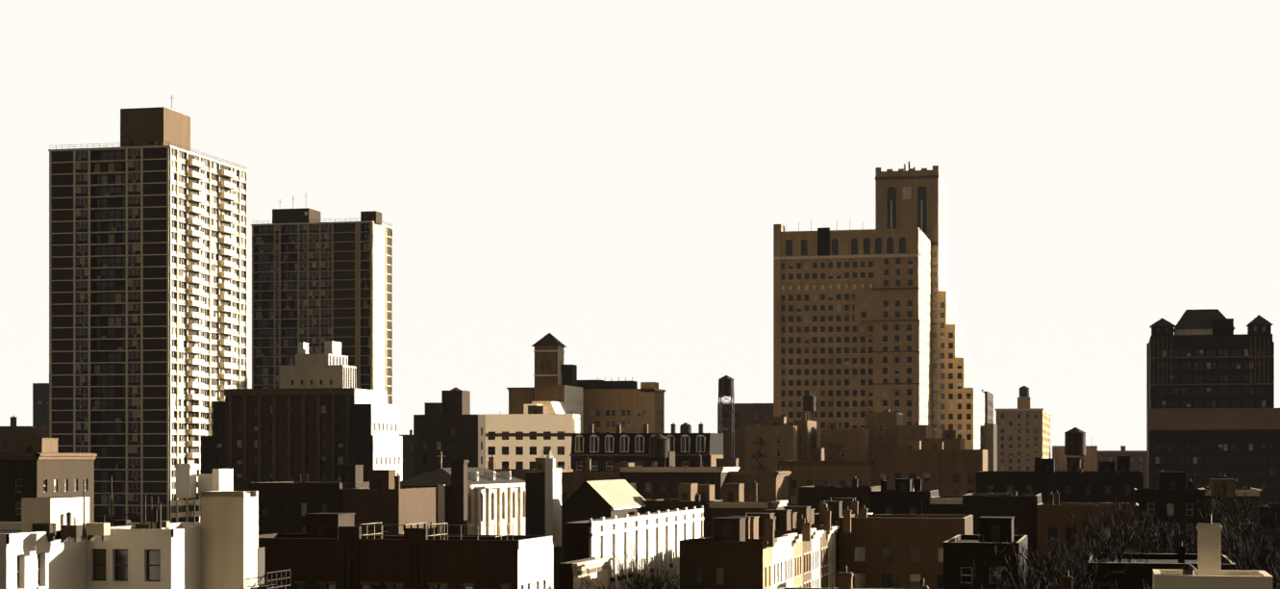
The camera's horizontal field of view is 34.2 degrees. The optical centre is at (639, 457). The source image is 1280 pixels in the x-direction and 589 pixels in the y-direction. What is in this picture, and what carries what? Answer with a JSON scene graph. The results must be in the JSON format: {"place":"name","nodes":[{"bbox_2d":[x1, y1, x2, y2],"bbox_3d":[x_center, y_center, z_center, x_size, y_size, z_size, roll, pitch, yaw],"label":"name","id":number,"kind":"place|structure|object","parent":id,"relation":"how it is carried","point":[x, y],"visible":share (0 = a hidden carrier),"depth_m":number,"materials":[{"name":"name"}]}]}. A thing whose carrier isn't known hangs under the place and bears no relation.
{"place":"outdoors","nodes":[
{"label":"outdoors","id":0,"kind":"place"},
{"bbox_2d":[0,415,49,451],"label":"block","id":1,"kind":"structure","parent":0,"point":[9,435],"depth_m":499.98,"materials":[{"name":"brick"}]},
{"bbox_2d":[32,375,49,426],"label":"block","id":2,"kind":"structure","parent":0,"point":[40,404],"depth_m":801.97,"materials":[{"name":"concrete"}]},
{"bbox_2d":[48,95,248,522],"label":"tower","id":3,"kind":"structure","parent":0,"point":[147,291],"depth_m":468.83,"materials":[{"name":"concrete"}]},
{"bbox_2d":[200,340,402,490],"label":"stepped block","id":4,"kind":"structure","parent":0,"point":[317,416],"depth_m":406.58,"materials":[{"name":"concrete"}]},
{"bbox_2d":[250,195,393,404],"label":"tower","id":5,"kind":"structure","parent":0,"point":[316,283],"depth_m":586.46,"materials":[{"name":"brick"}]},
{"bbox_2d":[413,401,485,476],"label":"dark block","id":6,"kind":"structure","parent":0,"point":[437,430],"depth_m":477.11,"materials":[{"name":"brick"}]},
{"bbox_2d":[441,386,470,414],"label":"tank enclosure","id":7,"kind":"object","parent":6,"relation":"on","point":[456,400],"visible":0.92,"depth_m":480.74,"materials":[{"name":"brick"}]},
{"bbox_2d":[400,451,525,534],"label":"church","id":8,"kind":"structure","parent":0,"point":[486,499],"depth_m":331.51,"materials":[{"name":"stone"}]},
{"bbox_2d":[506,332,582,432],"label":"bell tower","id":9,"kind":"structure","parent":0,"point":[556,389],"depth_m":557.25,"materials":[{"name":"brick"}]},
{"bbox_2d":[560,478,646,562],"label":"gabled hall","id":10,"kind":"structure","parent":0,"point":[592,499],"depth_m":317.42,"materials":[{"name":"brick"}]},
{"bbox_2d":[582,388,664,432],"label":"block","id":11,"kind":"structure","parent":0,"point":[628,410],"depth_m":570.58,"materials":[{"name":"beige brick"}]},
{"bbox_2d":[577,376,666,392],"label":"block roof","id":12,"kind":"object","parent":11,"relation":"on","point":[603,384],"visible":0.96,"depth_m":573.17,"materials":[{"name":"brick"}]},
{"bbox_2d":[0,0,1279,457],"label":"sky","id":13,"kind":"structure","parent":0,"point":[612,180],"materials":[{"name":"white"}]},
{"bbox_2d":[569,422,723,471],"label":"mansard block","id":14,"kind":"structure","parent":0,"point":[604,451],"depth_m":445.33,"materials":[{"name":"brick"}]},
{"bbox_2d":[679,422,691,432],"bbox_3d":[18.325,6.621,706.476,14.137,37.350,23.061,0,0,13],"label":"water tank","id":15,"kind":"object","parent":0,"point":[685,427],"visible":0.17,"depth_m":700.34,"materials":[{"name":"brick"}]},
{"bbox_2d":[718,375,734,457],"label":"water tower","id":16,"kind":"structure","parent":0,"point":[725,385],"depth_m":515.49,"materials":[{"name":"grey metal"}]},
{"bbox_2d":[717,402,773,470],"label":"block","id":17,"kind":"structure","parent":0,"point":[751,414],"depth_m":635.18,"materials":[{"name":"brick"}]},
{"bbox_2d":[778,565,928,588],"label":"dark block","id":18,"kind":"structure","parent":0,"point":[844,578],"depth_m":125.00,"materials":[{"name":"brick"}]},
{"bbox_2d":[994,407,1051,471],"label":"building","id":19,"kind":"structure","parent":0,"point":[1023,438],"depth_m":892.08,"materials":[{"name":"beige brick"}]},
{"bbox_2d":[1017,385,1030,407],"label":"water tower","id":20,"kind":"structure","parent":0,"point":[1024,400],"depth_m":896.64,"materials":[{"name":"wood"}]},
{"bbox_2d":[975,426,1143,502],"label":"building","id":21,"kind":"structure","parent":0,"point":[1106,482],"depth_m":373.29,"materials":[{"name":"brick"}]},
{"bbox_2d":[1146,308,1279,502],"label":"dark apartment block","id":22,"kind":"structure","parent":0,"point":[1212,412],"depth_m":540.80,"materials":[{"name":"brick"}]},
{"label":"ground","id":23,"kind":"structure","parent":0,"visible":0},
{"bbox_2d":[0,437,97,522],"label":"building","id":24,"kind":"structure","parent":23,"relation":"on","point":[37,467],"depth_m":301.01,"materials":[{"name":"brick"}]},
{"bbox_2d":[0,456,290,588],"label":"cream apartments","id":25,"kind":"structure","parent":23,"relation":"on","point":[56,542],"depth_m":117.29,"materials":[{"name":"beige paint"}]},
{"bbox_2d":[248,464,369,534],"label":"building","id":26,"kind":"structure","parent":23,"relation":"on","point":[285,506],"depth_m":297.59,"materials":[{"name":"brick"}]},
{"bbox_2d":[340,469,435,533],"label":"building","id":27,"kind":"structure","parent":23,"relation":"on","point":[387,500],"depth_m":295.76,"materials":[{"name":"red brick"}]},
{"bbox_2d":[399,428,413,479],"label":"building","id":28,"kind":"structure","parent":23,"relation":"on","point":[408,456],"depth_m":699.94,"materials":[{"name":"concrete"}]},
{"bbox_2d":[258,512,553,588],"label":"dark brick apartments","id":29,"kind":"structure","parent":23,"relation":"on","point":[333,550],"depth_m":178.49,"materials":[{"name":"brown brick"}]},
{"bbox_2d":[488,451,573,479],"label":"building","id":30,"kind":"structure","parent":23,"relation":"on","point":[518,473],"depth_m":405.89,"materials":[{"name":"brick"}]},
{"bbox_2d":[485,403,579,469],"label":"building","id":31,"kind":"structure","parent":23,"relation":"on","point":[515,452],"depth_m":500.61,"materials":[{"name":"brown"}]},
{"bbox_2d":[485,432,572,436],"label":"ledge","id":32,"kind":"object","parent":31,"relation":"attached to","point":[528,434],"depth_m":500.05,"materials":[{"name":"beige concrete"}]},
{"bbox_2d":[525,471,561,588],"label":"building","id":33,"kind":"structure","parent":23,"relation":"on","point":[535,502],"depth_m":332.37,"materials":[{"name":"brick"}]},
{"bbox_2d":[545,450,561,547],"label":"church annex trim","id":34,"kind":"structure","parent":33,"relation":"attached to","point":[553,499],"depth_m":331.66,"materials":[{"name":"white paint"}]},
{"bbox_2d":[559,555,613,588],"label":"building","id":35,"kind":"structure","parent":23,"relation":"on","point":[569,576],"depth_m":206.58,"materials":[{"name":"brick"}]},
{"bbox_2d":[561,456,634,562],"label":"building","id":36,"kind":"structure","parent":23,"relation":"on","point":[572,482],"depth_m":393.81,"materials":[{"name":"brick"}]},
{"bbox_2d":[565,504,703,588],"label":"building","id":37,"kind":"structure","parent":23,"relation":"on","point":[659,535],"depth_m":246.72,"materials":[{"name":"paint"}]},
{"bbox_2d":[617,432,739,500],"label":"building","id":38,"kind":"structure","parent":23,"relation":"on","point":[665,477],"depth_m":391.38,"materials":[{"name":"brick"}]},
{"bbox_2d":[642,482,723,536],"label":"building","id":39,"kind":"structure","parent":23,"relation":"on","point":[691,494],"depth_m":337.09,"materials":[{"name":"brick"}]},
{"bbox_2d":[679,514,777,588],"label":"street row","id":40,"kind":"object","parent":23,"relation":"on","point":[729,555],"visible":1,"depth_m":196.48,"materials":[{"name":"brick"}]},
{"bbox_2d":[697,512,788,588],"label":"street row","id":41,"kind":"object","parent":23,"relation":"on","point":[751,526],"visible":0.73,"depth_m":203.81,"materials":[{"name":"paint"}]},
{"bbox_2d":[705,479,788,535],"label":"building","id":42,"kind":"structure","parent":23,"relation":"on","point":[734,502],"depth_m":334.55,"materials":[{"name":"red brick"}]},
{"bbox_2d":[715,451,791,505],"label":"building","id":43,"kind":"structure","parent":23,"relation":"on","point":[772,484],"depth_m":395.40,"materials":[{"name":"brick"}]},
{"bbox_2d":[712,512,798,586],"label":"street row","id":44,"kind":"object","parent":23,"relation":"on","point":[789,563],"visible":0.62,"depth_m":209.92,"materials":[{"name":"white paint"}]},
{"bbox_2d":[745,416,798,470],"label":"building","id":45,"kind":"structure","parent":23,"relation":"on","point":[779,435],"depth_m":495.61,"materials":[{"name":"brick"}]},
{"bbox_2d":[752,439,766,470],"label":"fire escape","id":46,"kind":"object","parent":45,"relation":"attached to","point":[763,454],"visible":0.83,"depth_m":495.02,"materials":[{"name":"grey metal"}]},
{"bbox_2d":[269,476,1279,588],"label":"bare trees","id":47,"kind":"object","parent":23,"relation":"on","point":[1078,571],"visible":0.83,"depth_m":209.77,"materials":[{"name":"brown plant"}]},
{"bbox_2d":[762,508,816,587],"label":"street row","id":48,"kind":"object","parent":23,"relation":"on","point":[783,520],"visible":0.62,"depth_m":222.47,"materials":[{"name":"red brick"}]},
{"bbox_2d":[793,518,811,587],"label":"street row","id":49,"kind":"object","parent":23,"relation":"on","point":[805,535],"visible":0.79,"depth_m":215.91,"materials":[{"name":"brick"}]},
{"bbox_2d":[794,408,816,459],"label":"building","id":50,"kind":"structure","parent":23,"relation":"on","point":[807,435],"depth_m":501.29,"materials":[{"name":"brick"}]},
{"bbox_2d":[803,392,815,419],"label":"water tower","id":51,"kind":"structure","parent":50,"relation":"on","point":[809,401],"depth_m":507.04,"materials":[{"name":"grey metal"}]},
{"bbox_2d":[791,511,824,587],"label":"street row","id":52,"kind":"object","parent":23,"relation":"on","point":[796,522],"visible":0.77,"depth_m":229.70,"materials":[{"name":"white paint"}]},
{"bbox_2d":[783,505,832,587],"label":"street row","id":53,"kind":"object","parent":23,"relation":"on","point":[825,525],"visible":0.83,"depth_m":235.47,"materials":[{"name":"beige brick"}]},
{"bbox_2d":[778,448,874,505],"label":"building","id":54,"kind":"structure","parent":23,"relation":"on","point":[816,469],"depth_m":415.41,"materials":[{"name":"brick"}]},
{"bbox_2d":[814,500,840,587],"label":"street row","id":55,"kind":"object","parent":23,"relation":"on","point":[822,506],"visible":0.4,"depth_m":247.13,"materials":[{"name":"brick"}]},
{"bbox_2d":[810,505,852,587],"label":"street row","id":56,"kind":"object","parent":23,"relation":"on","point":[832,545],"visible":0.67,"depth_m":242.12,"materials":[{"name":"red brick"}]},
{"bbox_2d":[819,500,851,516],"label":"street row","id":57,"kind":"object","parent":23,"relation":"on","point":[835,508],"visible":0.1,"depth_m":268.87,"materials":[{"name":"brick"}]},
{"bbox_2d":[814,497,858,520],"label":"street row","id":58,"kind":"object","parent":23,"relation":"on","point":[854,505],"visible":0.08,"depth_m":260.21,"materials":[{"name":"brick"}]},
{"bbox_2d":[798,476,880,512],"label":"building","id":59,"kind":"structure","parent":23,"relation":"on","point":[812,496],"depth_m":327.46,"materials":[{"name":"brick"}]},
{"bbox_2d":[814,497,872,516],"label":"street row","id":60,"kind":"object","parent":23,"relation":"on","point":[845,501],"visible":0.12,"depth_m":275.22,"materials":[{"name":"red brick"}]},
{"bbox_2d":[820,421,871,459],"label":"building","id":61,"kind":"structure","parent":23,"relation":"on","point":[856,443],"depth_m":505.26,"materials":[{"name":"brick"}]},
{"bbox_2d":[859,504,868,517],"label":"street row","id":62,"kind":"object","parent":23,"relation":"on","point":[863,512],"visible":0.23,"depth_m":252.40,"materials":[{"name":"red brick"}]},
{"bbox_2d":[773,161,984,449],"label":"hotel tower","id":63,"kind":"structure","parent":23,"relation":"on","point":[865,321],"depth_m":584.12,"materials":[{"name":"beige brick"}]},
{"bbox_2d":[866,406,903,449],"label":"building","id":64,"kind":"structure","parent":23,"relation":"on","point":[882,426],"depth_m":515.26,"materials":[{"name":"brick"}]},
{"bbox_2d":[870,476,938,514],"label":"building","id":65,"kind":"structure","parent":23,"relation":"on","point":[904,497],"depth_m":324.93,"materials":[{"name":"brick"}]},
{"bbox_2d":[838,497,973,588],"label":"building","id":66,"kind":"structure","parent":23,"relation":"on","point":[885,550],"depth_m":245.36,"materials":[{"name":"red brick"}]},
{"bbox_2d":[871,440,987,495],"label":"building","id":67,"kind":"structure","parent":23,"relation":"on","point":[935,465],"depth_m":411.14,"materials":[{"name":"brick"}]},
{"bbox_2d":[925,428,964,449],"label":"building","id":68,"kind":"structure","parent":23,"relation":"on","point":[950,439],"depth_m":495.10,"materials":[{"name":"brick"}]},
{"bbox_2d":[927,485,965,514],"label":"building","id":69,"kind":"structure","parent":23,"relation":"on","point":[946,504],"depth_m":323.34,"materials":[{"name":"brick"}]},
{"bbox_2d":[943,515,1027,588],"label":"building","id":70,"kind":"structure","parent":23,"relation":"on","point":[961,551],"depth_m":207.14,"materials":[{"name":"brick"}]},
{"bbox_2d":[983,423,997,471],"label":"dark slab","id":71,"kind":"structure","parent":23,"relation":"on","point":[991,438],"depth_m":644.74,"materials":[{"name":"concrete"}]},
{"bbox_2d":[981,389,993,423],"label":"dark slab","id":72,"kind":"structure","parent":71,"relation":"on","point":[989,407],"depth_m":703.48,"materials":[{"name":"concrete"}]},
{"bbox_2d":[962,490,1041,588],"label":"building","id":73,"kind":"structure","parent":23,"relation":"on","point":[1021,509],"depth_m":296.43,"materials":[{"name":"brick"}]},
{"bbox_2d":[1060,570,1073,588],"bbox_3d":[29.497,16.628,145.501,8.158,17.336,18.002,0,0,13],"label":"chimney","id":74,"kind":"object","parent":23,"relation":"on","point":[1066,581],"visible":1,"depth_m":147.12,"materials":[{"name":"brick"}]},
{"bbox_2d":[1052,445,1097,471],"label":"building","id":75,"kind":"structure","parent":23,"relation":"on","point":[1090,459],"depth_m":991.62,"materials":[{"name":"brick"}]},
{"bbox_2d":[1037,489,1139,587],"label":"building","id":76,"kind":"structure","parent":23,"relation":"on","point":[1050,517],"depth_m":293.41,"materials":[{"name":"red brick"}]},
{"bbox_2d":[1096,445,1146,487],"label":"building","id":77,"kind":"structure","parent":23,"relation":"on","point":[1138,460],"depth_m":984.89,"materials":[{"name":"brick"}]},
{"bbox_2d":[1088,541,1235,588],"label":"building","id":78,"kind":"structure","parent":23,"relation":"on","point":[1138,571],"depth_m":197.40,"materials":[{"name":"brick"}]},
{"bbox_2d":[1134,464,1204,553],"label":"building","id":79,"kind":"structure","parent":23,"relation":"on","point":[1171,493],"depth_m":325.08,"materials":[{"name":"brick"}]},
{"bbox_2d":[1152,514,1272,588],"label":"building","id":80,"kind":"structure","parent":23,"relation":"on","point":[1208,572],"depth_m":92.57,"materials":[{"name":"beige concrete"}]},
{"bbox_2d":[1197,473,1262,566],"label":"building","id":81,"kind":"structure","parent":23,"relation":"on","point":[1228,483],"depth_m":322.16,"materials":[{"name":"brick"}]},
{"bbox_2d":[1259,496,1279,588],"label":"building","id":82,"kind":"structure","parent":23,"relation":"on","point":[1270,515],"depth_m":322.63,"materials":[{"name":"brick"}]},
{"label":"street","id":83,"kind":"object","parent":23,"relation":"on","visible":0},
{"bbox_2d":[896,418,931,449],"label":"building","id":84,"kind":"structure","parent":83,"relation":"on","point":[917,432],"depth_m":510.28,"materials":[{"name":"brick"}]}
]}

